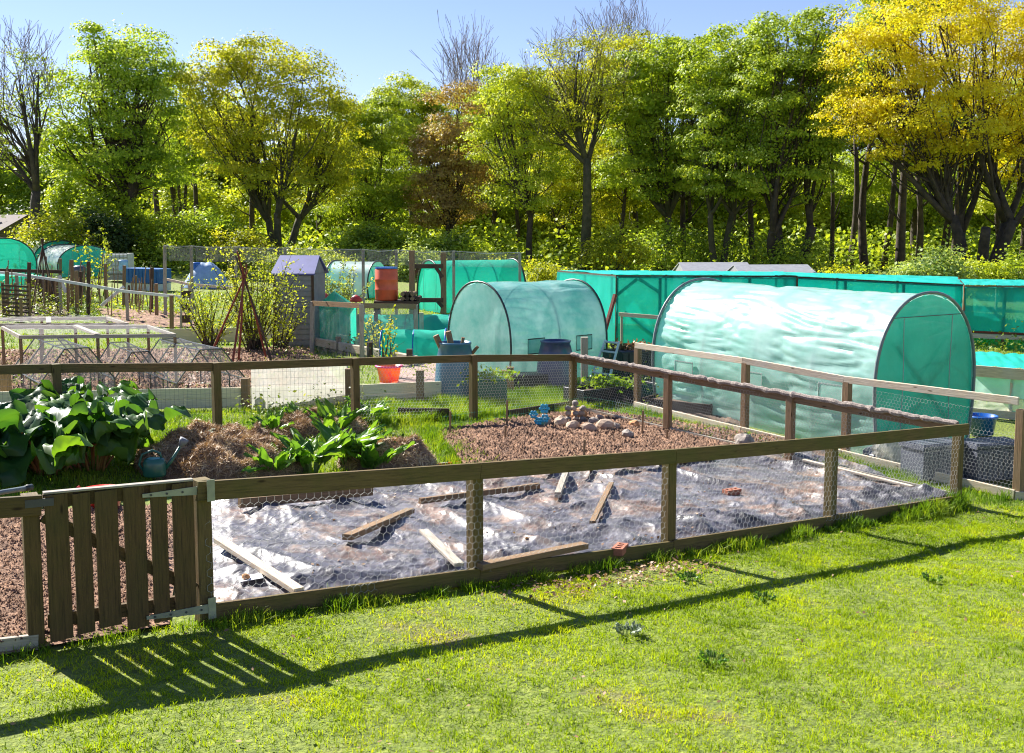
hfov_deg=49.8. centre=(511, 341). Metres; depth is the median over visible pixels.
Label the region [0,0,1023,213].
sky
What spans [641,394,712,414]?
planter
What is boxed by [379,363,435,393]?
brick path
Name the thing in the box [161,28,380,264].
tree
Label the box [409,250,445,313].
timber arch
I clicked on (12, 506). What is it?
fence
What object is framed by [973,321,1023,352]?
vegetables
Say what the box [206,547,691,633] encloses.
grass tufts
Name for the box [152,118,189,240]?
tree
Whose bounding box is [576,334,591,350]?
window frame
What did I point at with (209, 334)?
shrub
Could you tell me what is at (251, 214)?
tree
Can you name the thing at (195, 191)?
tree
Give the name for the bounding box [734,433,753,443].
stone
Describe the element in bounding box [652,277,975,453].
polytunnel
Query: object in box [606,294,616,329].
stake
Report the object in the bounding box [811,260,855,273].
bush
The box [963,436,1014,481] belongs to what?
storage box
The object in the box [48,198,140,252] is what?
bush
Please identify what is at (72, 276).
post
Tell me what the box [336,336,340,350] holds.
post
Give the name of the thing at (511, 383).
post
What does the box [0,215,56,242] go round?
shed
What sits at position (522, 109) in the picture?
tree
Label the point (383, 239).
bush
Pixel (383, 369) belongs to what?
tub
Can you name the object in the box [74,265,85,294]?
bin
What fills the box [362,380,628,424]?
verge grass
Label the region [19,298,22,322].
post
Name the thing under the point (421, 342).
net tunnel
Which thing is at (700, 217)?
young tree
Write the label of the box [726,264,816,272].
shed
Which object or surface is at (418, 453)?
compost heap
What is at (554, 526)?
leaf litter
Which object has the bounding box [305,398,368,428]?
dock plant
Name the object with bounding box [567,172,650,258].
young tree
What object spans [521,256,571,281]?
bush
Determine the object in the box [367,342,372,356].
post
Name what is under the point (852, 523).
grass tufts
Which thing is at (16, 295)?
pallet gate
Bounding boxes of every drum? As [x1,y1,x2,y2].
[119,260,127,270]
[193,262,200,269]
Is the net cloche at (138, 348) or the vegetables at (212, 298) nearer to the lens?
the net cloche at (138, 348)
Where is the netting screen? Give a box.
[163,245,520,316]
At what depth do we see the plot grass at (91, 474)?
12.26 m
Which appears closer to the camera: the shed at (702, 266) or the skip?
the skip
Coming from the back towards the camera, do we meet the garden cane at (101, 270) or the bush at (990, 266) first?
the bush at (990, 266)
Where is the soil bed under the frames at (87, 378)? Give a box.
[0,347,319,388]
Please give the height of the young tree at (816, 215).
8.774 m
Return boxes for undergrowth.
[0,207,1020,271]
[36,241,1023,280]
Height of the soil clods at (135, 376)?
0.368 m
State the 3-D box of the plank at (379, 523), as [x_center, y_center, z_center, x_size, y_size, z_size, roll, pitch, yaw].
[-1.213,1.685,10.226,0.090,0.232,1.658,1,6,14]
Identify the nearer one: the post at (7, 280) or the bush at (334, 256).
the post at (7, 280)
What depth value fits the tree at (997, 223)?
75.91 m
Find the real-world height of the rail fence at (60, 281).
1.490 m
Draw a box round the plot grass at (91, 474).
[0,413,547,496]
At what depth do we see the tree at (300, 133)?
104.88 m
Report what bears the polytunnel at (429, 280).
on the ground at (1004, 427)
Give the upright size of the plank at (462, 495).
0.127 m
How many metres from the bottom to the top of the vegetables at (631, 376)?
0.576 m
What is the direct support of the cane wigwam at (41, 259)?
on the ground at (1004, 427)
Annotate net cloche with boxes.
[13,339,115,388]
[94,341,168,388]
[138,338,245,399]
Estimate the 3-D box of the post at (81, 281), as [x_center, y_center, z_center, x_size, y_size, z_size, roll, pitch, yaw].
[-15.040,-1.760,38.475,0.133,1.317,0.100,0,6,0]
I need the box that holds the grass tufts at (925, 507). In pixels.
[885,487,974,519]
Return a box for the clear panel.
[251,366,347,409]
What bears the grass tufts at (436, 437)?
on the soil bed in the corner at (645, 448)
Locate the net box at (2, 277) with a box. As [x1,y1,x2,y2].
[0,274,46,297]
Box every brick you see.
[611,542,628,555]
[722,487,741,494]
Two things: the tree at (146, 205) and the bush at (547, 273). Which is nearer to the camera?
the bush at (547, 273)
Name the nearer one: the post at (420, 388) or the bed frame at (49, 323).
the post at (420, 388)
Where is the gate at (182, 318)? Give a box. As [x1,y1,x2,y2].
[180,285,199,328]
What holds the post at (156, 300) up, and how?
on the ground at (1004, 427)
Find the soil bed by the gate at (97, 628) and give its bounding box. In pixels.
[0,505,173,653]
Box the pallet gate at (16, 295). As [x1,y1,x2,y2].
[1,282,31,321]
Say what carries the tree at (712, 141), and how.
on the ground at (1004, 427)
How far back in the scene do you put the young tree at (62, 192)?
86.93 m
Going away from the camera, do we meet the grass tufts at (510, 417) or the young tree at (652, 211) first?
the grass tufts at (510, 417)
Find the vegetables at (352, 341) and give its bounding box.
[328,331,369,356]
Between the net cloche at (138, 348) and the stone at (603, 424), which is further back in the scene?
the net cloche at (138, 348)
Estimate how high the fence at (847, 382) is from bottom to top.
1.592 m
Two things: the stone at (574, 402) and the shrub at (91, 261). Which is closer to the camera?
the stone at (574, 402)
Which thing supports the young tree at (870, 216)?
on the ground at (1004, 427)
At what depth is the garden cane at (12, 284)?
36.52 m
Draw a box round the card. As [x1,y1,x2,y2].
[238,573,262,581]
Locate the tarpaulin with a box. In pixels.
[183,262,228,288]
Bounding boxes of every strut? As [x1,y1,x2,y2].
[57,275,65,293]
[100,286,124,306]
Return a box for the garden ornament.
[529,404,549,424]
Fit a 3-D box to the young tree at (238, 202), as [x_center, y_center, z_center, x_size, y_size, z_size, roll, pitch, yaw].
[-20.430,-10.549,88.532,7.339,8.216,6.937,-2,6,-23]
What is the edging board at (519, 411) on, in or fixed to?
on the ground at (1004, 427)
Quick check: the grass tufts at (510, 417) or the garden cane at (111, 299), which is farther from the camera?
the garden cane at (111, 299)
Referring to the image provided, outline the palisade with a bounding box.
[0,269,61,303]
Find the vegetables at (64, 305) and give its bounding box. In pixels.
[0,271,100,317]
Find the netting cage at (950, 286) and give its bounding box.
[780,271,963,306]
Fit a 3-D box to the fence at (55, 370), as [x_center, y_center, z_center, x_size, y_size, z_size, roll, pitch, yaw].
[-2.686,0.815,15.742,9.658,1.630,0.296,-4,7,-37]
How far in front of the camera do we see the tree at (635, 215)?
81.06 m
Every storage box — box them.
[899,437,966,480]
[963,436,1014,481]
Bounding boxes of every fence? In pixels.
[0,271,189,320]
[0,354,576,436]
[0,492,45,654]
[167,278,271,313]
[192,423,969,625]
[310,301,417,357]
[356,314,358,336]
[570,352,958,498]
[633,342,1023,500]
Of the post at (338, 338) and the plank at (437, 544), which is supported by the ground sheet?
the plank at (437, 544)
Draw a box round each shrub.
[69,226,116,296]
[173,272,258,348]
[203,232,305,351]
[243,279,308,348]
[321,253,374,302]
[356,308,396,348]
[374,304,412,356]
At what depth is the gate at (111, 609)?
7.33 m
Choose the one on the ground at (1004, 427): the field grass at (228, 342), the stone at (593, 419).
the field grass at (228, 342)
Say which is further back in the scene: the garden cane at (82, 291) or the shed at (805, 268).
the shed at (805, 268)
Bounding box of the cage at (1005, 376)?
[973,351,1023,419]
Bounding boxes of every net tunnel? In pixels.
[364,313,449,345]
[379,328,446,356]
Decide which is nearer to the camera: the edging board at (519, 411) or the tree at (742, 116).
the edging board at (519, 411)
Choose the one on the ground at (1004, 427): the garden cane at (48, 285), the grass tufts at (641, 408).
the grass tufts at (641, 408)
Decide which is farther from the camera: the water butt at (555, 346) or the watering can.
the water butt at (555, 346)
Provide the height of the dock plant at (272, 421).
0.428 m
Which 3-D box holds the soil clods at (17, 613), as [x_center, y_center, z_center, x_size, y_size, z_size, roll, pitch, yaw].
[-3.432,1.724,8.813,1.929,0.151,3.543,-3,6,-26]
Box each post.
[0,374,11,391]
[5,272,9,313]
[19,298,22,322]
[26,262,30,310]
[41,273,44,302]
[58,258,61,276]
[66,279,68,310]
[70,260,73,304]
[74,271,78,316]
[79,272,82,308]
[86,261,90,316]
[103,264,107,306]
[122,265,125,306]
[134,276,136,305]
[149,268,153,312]
[154,283,158,315]
[169,295,173,328]
[241,378,249,410]
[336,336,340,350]
[345,368,350,405]
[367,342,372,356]
[406,349,412,364]
[416,370,423,400]
[419,313,423,329]
[507,367,513,391]
[581,337,587,383]
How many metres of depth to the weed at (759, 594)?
9.07 m
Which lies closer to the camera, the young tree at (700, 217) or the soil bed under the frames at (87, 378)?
the soil bed under the frames at (87, 378)
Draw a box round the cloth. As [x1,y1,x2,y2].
[319,291,355,343]
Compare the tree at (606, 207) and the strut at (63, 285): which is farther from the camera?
the tree at (606, 207)
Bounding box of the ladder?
[589,340,619,379]
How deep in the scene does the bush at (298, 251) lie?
55.55 m
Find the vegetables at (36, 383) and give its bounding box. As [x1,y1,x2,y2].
[0,339,314,388]
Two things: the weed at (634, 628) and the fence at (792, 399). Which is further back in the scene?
the fence at (792, 399)
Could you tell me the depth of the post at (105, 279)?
39.50 m
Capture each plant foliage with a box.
[452,364,524,386]
[577,373,646,393]
[609,338,651,357]
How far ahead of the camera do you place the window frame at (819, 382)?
16.70 m
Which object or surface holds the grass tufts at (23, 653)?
on the ground at (1004, 427)
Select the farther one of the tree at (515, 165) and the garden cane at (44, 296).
the tree at (515, 165)
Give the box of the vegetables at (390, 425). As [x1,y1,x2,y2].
[295,408,405,439]
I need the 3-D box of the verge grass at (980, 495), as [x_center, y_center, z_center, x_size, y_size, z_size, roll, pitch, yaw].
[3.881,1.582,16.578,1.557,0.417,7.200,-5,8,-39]
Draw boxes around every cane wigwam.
[31,238,58,311]
[209,251,271,361]
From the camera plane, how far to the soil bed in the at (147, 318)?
35.21 m
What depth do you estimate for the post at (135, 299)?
40.12 m
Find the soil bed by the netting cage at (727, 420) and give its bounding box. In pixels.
[630,378,739,433]
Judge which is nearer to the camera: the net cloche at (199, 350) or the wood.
the net cloche at (199, 350)
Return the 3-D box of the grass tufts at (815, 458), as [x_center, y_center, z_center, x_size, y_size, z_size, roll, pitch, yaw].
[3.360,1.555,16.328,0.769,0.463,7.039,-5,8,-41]
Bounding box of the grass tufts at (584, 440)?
[442,397,756,454]
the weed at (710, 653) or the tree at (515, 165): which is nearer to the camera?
the weed at (710, 653)
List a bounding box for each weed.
[613,621,645,636]
[675,571,700,583]
[697,649,729,663]
[753,590,776,601]
[922,572,942,582]
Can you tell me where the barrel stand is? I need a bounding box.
[374,299,419,320]
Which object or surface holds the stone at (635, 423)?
on the soil bed in the corner at (645, 448)
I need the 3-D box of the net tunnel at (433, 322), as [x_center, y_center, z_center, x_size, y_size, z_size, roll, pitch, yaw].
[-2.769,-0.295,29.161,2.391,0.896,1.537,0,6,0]
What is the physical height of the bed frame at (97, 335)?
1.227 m
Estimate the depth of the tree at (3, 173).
100.97 m
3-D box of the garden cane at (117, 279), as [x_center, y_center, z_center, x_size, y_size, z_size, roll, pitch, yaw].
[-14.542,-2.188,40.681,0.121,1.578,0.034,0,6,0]
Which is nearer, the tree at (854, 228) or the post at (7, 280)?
the post at (7, 280)
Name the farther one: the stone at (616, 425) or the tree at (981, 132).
the tree at (981, 132)
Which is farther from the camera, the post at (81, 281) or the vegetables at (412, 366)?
the post at (81, 281)
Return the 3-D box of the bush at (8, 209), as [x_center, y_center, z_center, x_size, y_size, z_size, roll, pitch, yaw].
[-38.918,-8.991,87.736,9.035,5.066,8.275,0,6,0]
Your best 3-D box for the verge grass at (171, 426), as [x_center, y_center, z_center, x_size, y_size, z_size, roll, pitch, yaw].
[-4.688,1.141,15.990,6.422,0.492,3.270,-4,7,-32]
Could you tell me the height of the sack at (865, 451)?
0.226 m
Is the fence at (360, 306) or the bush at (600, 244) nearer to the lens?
the fence at (360, 306)
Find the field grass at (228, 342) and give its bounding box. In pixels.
[0,290,1023,388]
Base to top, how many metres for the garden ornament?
0.458 m
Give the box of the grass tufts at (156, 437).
[150,404,567,441]
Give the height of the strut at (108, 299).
0.695 m
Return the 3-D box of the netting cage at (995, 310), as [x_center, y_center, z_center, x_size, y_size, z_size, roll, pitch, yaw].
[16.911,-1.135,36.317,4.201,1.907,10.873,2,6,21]
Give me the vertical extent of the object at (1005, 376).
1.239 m
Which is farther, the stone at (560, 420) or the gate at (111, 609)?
the stone at (560, 420)
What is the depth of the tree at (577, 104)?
69.15 m
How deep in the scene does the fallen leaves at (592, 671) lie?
7.45 m
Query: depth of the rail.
26.01 m
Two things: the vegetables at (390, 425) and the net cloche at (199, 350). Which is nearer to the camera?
the vegetables at (390, 425)
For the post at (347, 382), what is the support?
on the ground at (1004, 427)
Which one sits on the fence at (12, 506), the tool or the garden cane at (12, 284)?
the tool
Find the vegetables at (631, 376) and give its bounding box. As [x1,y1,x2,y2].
[581,361,661,403]
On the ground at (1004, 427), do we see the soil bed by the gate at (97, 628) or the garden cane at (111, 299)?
the soil bed by the gate at (97, 628)
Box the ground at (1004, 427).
[0,255,1023,752]
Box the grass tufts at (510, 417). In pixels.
[415,405,591,432]
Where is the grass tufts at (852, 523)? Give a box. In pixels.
[680,500,974,558]
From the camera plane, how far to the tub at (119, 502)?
10.61 m
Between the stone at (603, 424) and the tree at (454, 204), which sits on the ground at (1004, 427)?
the tree at (454, 204)
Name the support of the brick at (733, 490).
on the ground sheet
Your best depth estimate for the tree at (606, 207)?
78.43 m
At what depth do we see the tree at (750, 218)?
73.80 m
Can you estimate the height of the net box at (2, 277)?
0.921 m
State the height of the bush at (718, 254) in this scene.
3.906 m
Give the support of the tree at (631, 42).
on the ground at (1004, 427)
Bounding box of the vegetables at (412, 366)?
[366,347,435,379]
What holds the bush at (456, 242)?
on the ground at (1004, 427)
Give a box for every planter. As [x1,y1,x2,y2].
[478,376,506,402]
[498,372,547,388]
[563,379,652,404]
[602,348,651,379]
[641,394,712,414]
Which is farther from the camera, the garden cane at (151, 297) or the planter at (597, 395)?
the garden cane at (151, 297)
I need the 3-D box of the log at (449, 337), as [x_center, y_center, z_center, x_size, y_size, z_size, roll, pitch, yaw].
[-1.080,0.114,19.709,0.230,0.606,0.102,-2,6,-22]
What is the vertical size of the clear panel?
0.785 m
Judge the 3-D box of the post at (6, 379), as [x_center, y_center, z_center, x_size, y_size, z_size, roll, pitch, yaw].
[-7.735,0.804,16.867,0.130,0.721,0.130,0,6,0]
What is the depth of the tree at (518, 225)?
81.41 m
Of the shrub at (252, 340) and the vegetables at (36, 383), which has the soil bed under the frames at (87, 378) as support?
the vegetables at (36, 383)
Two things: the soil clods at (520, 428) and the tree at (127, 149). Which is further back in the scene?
the tree at (127, 149)
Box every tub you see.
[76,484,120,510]
[375,364,402,382]
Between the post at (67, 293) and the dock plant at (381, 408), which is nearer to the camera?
the dock plant at (381, 408)
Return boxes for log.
[433,334,441,348]
[445,331,453,342]
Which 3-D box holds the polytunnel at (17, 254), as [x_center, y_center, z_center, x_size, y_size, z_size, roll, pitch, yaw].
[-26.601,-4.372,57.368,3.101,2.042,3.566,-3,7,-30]
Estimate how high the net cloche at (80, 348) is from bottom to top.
1.007 m
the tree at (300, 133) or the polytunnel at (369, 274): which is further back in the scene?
the tree at (300, 133)
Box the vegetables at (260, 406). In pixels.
[235,381,394,417]
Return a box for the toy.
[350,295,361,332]
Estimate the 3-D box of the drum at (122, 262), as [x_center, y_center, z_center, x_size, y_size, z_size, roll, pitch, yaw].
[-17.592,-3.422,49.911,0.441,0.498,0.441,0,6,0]
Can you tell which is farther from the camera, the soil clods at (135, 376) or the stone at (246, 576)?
the soil clods at (135, 376)
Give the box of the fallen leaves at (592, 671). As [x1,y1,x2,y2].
[10,505,1023,752]
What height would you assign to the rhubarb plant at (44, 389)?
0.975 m
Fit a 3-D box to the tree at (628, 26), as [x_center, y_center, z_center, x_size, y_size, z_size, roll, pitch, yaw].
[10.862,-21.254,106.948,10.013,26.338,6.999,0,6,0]
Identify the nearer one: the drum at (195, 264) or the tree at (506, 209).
the drum at (195, 264)
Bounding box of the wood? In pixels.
[0,165,975,225]
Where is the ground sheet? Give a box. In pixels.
[211,450,946,601]
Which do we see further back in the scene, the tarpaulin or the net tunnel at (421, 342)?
the tarpaulin
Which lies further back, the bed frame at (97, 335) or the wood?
the wood
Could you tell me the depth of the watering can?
11.67 m
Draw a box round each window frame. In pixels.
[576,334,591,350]
[674,360,692,373]
[817,382,841,400]
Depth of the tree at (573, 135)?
99.63 m
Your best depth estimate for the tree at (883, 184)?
77.73 m
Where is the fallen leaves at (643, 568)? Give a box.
[481,555,735,605]
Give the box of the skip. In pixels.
[126,267,170,290]
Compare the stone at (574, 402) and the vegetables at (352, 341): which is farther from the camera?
the vegetables at (352, 341)
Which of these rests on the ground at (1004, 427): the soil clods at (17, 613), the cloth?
the cloth
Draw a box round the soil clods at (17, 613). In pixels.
[0,502,171,642]
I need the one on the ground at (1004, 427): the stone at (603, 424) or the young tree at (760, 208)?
the young tree at (760, 208)
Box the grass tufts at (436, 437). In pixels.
[411,424,500,464]
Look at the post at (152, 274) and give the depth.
36.91 m
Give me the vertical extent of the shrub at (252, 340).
3.012 m
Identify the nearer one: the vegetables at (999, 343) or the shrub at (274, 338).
the shrub at (274, 338)
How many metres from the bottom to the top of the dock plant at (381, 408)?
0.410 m
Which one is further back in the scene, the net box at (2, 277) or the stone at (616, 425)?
the net box at (2, 277)
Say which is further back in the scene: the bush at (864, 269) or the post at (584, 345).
the bush at (864, 269)
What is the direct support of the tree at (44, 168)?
on the ground at (1004, 427)
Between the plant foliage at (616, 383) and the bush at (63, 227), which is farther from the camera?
the bush at (63, 227)
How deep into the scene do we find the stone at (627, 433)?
16.21 m
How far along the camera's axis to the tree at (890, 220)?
76.25 m
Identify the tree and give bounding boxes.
[0,15,73,239]
[0,115,48,214]
[0,141,143,216]
[15,13,203,264]
[40,161,120,220]
[92,104,223,215]
[141,71,220,231]
[147,147,229,247]
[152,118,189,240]
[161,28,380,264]
[185,92,273,221]
[189,146,225,252]
[213,161,299,254]
[231,129,256,258]
[266,113,385,231]
[292,160,381,251]
[295,93,434,235]
[307,132,327,253]
[363,69,462,238]
[398,79,503,237]
[410,9,508,156]
[432,74,535,243]
[432,157,514,253]
[455,90,565,224]
[456,60,576,269]
[471,68,608,220]
[492,113,523,246]
[495,179,535,257]
[503,155,581,261]
[504,10,640,269]
[524,133,651,266]
[526,56,677,218]
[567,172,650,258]
[575,0,673,56]
[576,29,665,261]
[577,29,724,265]
[614,169,632,266]
[626,167,700,253]
[629,51,715,217]
[629,204,639,259]
[665,19,799,261]
[668,143,705,261]
[671,163,753,260]
[687,160,696,247]
[694,43,810,217]
[715,167,799,260]
[719,3,869,263]
[724,150,754,243]
[727,155,758,260]
[767,157,852,260]
[792,50,907,209]
[806,0,1023,285]
[816,164,895,261]
[827,126,853,271]
[829,0,982,259]
[846,111,897,273]
[846,117,864,269]
[866,173,942,260]
[880,103,907,269]
[881,99,992,226]
[883,141,908,273]
[899,149,951,260]
[906,161,993,259]
[936,117,969,251]
[943,104,990,260]
[955,72,1023,273]
[965,171,1021,253]
[983,169,1005,264]
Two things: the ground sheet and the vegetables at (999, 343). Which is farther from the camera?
the vegetables at (999, 343)
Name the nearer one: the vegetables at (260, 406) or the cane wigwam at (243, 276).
the vegetables at (260, 406)
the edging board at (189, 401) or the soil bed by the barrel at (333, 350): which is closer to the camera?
the edging board at (189, 401)
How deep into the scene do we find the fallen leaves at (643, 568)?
9.55 m
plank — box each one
[214,536,302,591]
[238,488,372,507]
[342,508,414,540]
[418,483,539,503]
[419,529,463,566]
[477,541,588,570]
[554,472,568,497]
[589,482,613,523]
[802,459,913,487]
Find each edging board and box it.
[0,381,441,408]
[161,327,272,343]
[315,337,416,356]
[398,401,568,418]
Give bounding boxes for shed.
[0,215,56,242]
[271,255,328,346]
[672,262,748,270]
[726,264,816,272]
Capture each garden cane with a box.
[11,269,13,309]
[44,279,44,314]
[47,269,48,308]
[68,276,70,315]
[80,274,84,310]
[100,255,102,285]
[111,283,112,315]
[117,260,118,301]
[142,268,145,309]
[150,280,151,314]
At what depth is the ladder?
22.73 m
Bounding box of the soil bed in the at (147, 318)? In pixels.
[95,308,199,327]
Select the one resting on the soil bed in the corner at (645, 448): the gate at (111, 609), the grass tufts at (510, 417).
the grass tufts at (510, 417)
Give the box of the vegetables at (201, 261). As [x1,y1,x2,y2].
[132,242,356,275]
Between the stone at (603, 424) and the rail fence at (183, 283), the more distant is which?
the rail fence at (183, 283)
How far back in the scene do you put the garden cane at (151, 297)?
36.20 m
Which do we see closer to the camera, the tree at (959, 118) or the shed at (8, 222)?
the shed at (8, 222)
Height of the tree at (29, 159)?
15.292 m
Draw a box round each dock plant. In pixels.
[241,439,310,472]
[246,404,294,429]
[269,425,356,473]
[279,401,323,416]
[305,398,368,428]
[308,415,395,465]
[341,438,415,469]
[343,396,391,421]
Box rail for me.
[619,312,657,344]
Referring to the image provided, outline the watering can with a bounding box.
[138,437,187,477]
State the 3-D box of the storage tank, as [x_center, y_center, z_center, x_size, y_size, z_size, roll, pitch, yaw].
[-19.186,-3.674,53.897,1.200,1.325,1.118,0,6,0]
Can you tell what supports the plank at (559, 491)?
on the ground sheet
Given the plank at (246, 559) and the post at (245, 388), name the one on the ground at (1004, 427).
the post at (245, 388)
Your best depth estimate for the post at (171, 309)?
31.54 m
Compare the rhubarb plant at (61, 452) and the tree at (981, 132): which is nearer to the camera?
the rhubarb plant at (61, 452)
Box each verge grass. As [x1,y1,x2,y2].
[149,403,348,437]
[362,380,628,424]
[594,406,1007,503]
[967,498,1023,511]
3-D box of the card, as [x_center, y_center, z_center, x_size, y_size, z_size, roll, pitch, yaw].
[-2.012,1.819,8.483,0.180,0.016,0.130,-2,6,-20]
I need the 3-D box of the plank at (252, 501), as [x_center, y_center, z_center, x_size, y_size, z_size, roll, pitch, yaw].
[-2.035,1.554,11.016,1.496,0.202,0.060,-5,8,-40]
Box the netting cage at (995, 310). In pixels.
[960,279,1023,347]
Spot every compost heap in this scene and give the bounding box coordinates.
[133,417,303,479]
[262,406,368,438]
[335,433,438,470]
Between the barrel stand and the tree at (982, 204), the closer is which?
the barrel stand
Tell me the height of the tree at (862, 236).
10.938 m
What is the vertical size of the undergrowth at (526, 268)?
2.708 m
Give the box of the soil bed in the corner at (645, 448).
[442,416,766,463]
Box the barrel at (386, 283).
[375,267,397,300]
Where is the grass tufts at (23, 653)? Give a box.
[0,615,212,667]
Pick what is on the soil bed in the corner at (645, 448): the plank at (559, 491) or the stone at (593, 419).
the stone at (593, 419)
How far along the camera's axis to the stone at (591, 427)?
16.49 m
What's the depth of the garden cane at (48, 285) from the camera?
36.83 m
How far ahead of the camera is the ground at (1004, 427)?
7.06 m
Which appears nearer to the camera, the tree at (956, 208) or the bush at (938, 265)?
the bush at (938, 265)
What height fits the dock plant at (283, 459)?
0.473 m
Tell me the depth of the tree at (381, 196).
80.12 m
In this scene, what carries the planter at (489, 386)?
on the ground at (1004, 427)
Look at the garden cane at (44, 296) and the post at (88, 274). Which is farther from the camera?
the garden cane at (44, 296)
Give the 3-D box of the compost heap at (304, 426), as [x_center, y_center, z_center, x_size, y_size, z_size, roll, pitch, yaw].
[-2.786,1.133,15.557,1.673,0.470,1.084,-4,7,-34]
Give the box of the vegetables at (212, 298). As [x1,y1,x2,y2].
[110,287,257,315]
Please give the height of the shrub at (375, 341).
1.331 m
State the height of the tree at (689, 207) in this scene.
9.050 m
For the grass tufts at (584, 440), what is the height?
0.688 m
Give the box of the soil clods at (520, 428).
[440,407,795,462]
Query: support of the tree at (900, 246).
on the ground at (1004, 427)
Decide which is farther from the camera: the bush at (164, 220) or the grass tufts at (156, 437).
the bush at (164, 220)
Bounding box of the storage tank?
[103,253,133,279]
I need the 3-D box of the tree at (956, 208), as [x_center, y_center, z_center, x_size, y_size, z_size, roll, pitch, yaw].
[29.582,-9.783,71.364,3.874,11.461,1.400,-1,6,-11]
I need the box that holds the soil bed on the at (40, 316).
[0,300,71,317]
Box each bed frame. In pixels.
[0,317,129,363]
[1,325,177,387]
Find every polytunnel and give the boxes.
[0,237,37,274]
[30,240,78,257]
[36,244,106,276]
[325,260,385,298]
[416,258,525,312]
[448,279,607,376]
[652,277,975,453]
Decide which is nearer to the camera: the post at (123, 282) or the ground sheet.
the ground sheet
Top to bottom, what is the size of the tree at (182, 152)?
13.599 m
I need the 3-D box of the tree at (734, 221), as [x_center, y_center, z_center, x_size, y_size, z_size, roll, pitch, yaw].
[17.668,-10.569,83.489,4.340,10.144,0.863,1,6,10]
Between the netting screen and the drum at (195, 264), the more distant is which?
the drum at (195, 264)
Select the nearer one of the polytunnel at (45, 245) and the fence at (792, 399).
the fence at (792, 399)
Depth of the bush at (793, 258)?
64.77 m
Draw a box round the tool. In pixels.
[0,484,33,494]
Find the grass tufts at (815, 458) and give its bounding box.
[592,407,963,496]
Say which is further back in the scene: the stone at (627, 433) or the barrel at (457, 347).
the barrel at (457, 347)
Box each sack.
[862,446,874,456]
[871,430,900,462]
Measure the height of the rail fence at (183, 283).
1.294 m
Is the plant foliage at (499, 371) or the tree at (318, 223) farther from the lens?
the tree at (318, 223)
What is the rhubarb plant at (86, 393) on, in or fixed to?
on the ground at (1004, 427)
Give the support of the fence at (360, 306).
on the ground at (1004, 427)
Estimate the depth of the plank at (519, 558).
9.44 m
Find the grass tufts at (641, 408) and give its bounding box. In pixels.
[618,404,1013,501]
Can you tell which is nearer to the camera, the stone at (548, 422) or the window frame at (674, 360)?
the stone at (548, 422)
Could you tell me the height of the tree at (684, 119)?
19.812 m
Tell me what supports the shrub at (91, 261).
on the ground at (1004, 427)
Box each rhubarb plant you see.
[0,380,87,462]
[0,396,153,487]
[27,386,192,472]
[60,376,158,450]
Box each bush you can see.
[0,196,58,222]
[1,203,111,249]
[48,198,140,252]
[66,177,167,266]
[124,193,219,269]
[164,201,259,268]
[201,225,279,270]
[256,241,330,281]
[302,247,361,266]
[325,220,421,266]
[385,237,447,281]
[416,225,503,260]
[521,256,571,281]
[567,213,658,270]
[624,215,709,270]
[680,213,766,264]
[748,229,838,272]
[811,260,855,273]
[839,261,891,274]
[879,241,983,285]
[956,250,1022,285]
[979,243,1023,285]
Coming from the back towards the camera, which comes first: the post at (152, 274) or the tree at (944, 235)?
the tree at (944, 235)
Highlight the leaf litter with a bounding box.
[215,452,887,598]
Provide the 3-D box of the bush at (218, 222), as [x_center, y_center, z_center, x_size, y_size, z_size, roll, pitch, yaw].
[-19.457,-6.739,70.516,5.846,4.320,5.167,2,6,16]
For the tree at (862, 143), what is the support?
on the ground at (1004, 427)
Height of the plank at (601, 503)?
0.079 m
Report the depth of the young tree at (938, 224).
87.22 m
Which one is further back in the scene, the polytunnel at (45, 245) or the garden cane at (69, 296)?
the polytunnel at (45, 245)
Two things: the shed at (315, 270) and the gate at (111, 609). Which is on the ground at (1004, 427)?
the shed at (315, 270)
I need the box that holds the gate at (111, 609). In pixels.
[25,478,215,641]
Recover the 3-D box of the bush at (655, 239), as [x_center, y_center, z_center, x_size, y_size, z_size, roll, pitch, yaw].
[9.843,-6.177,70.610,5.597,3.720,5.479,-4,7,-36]
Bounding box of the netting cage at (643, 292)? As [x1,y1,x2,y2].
[557,270,797,343]
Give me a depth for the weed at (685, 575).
9.61 m
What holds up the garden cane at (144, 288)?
on the soil bed in the at (147, 318)
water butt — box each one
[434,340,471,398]
[536,339,571,386]
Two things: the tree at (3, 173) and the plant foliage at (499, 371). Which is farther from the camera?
the tree at (3, 173)
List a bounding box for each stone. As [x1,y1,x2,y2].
[241,573,249,578]
[537,417,550,425]
[554,415,567,425]
[566,420,579,429]
[570,408,587,416]
[572,400,577,405]
[579,405,585,410]
[581,423,597,431]
[588,417,598,422]
[595,419,613,429]
[614,422,619,428]
[622,429,633,437]
[629,420,638,426]
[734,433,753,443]
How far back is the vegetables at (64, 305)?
36.36 m
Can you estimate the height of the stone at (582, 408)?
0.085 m
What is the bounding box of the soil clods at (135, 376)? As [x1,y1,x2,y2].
[0,346,314,389]
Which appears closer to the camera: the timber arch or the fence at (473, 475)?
the fence at (473, 475)

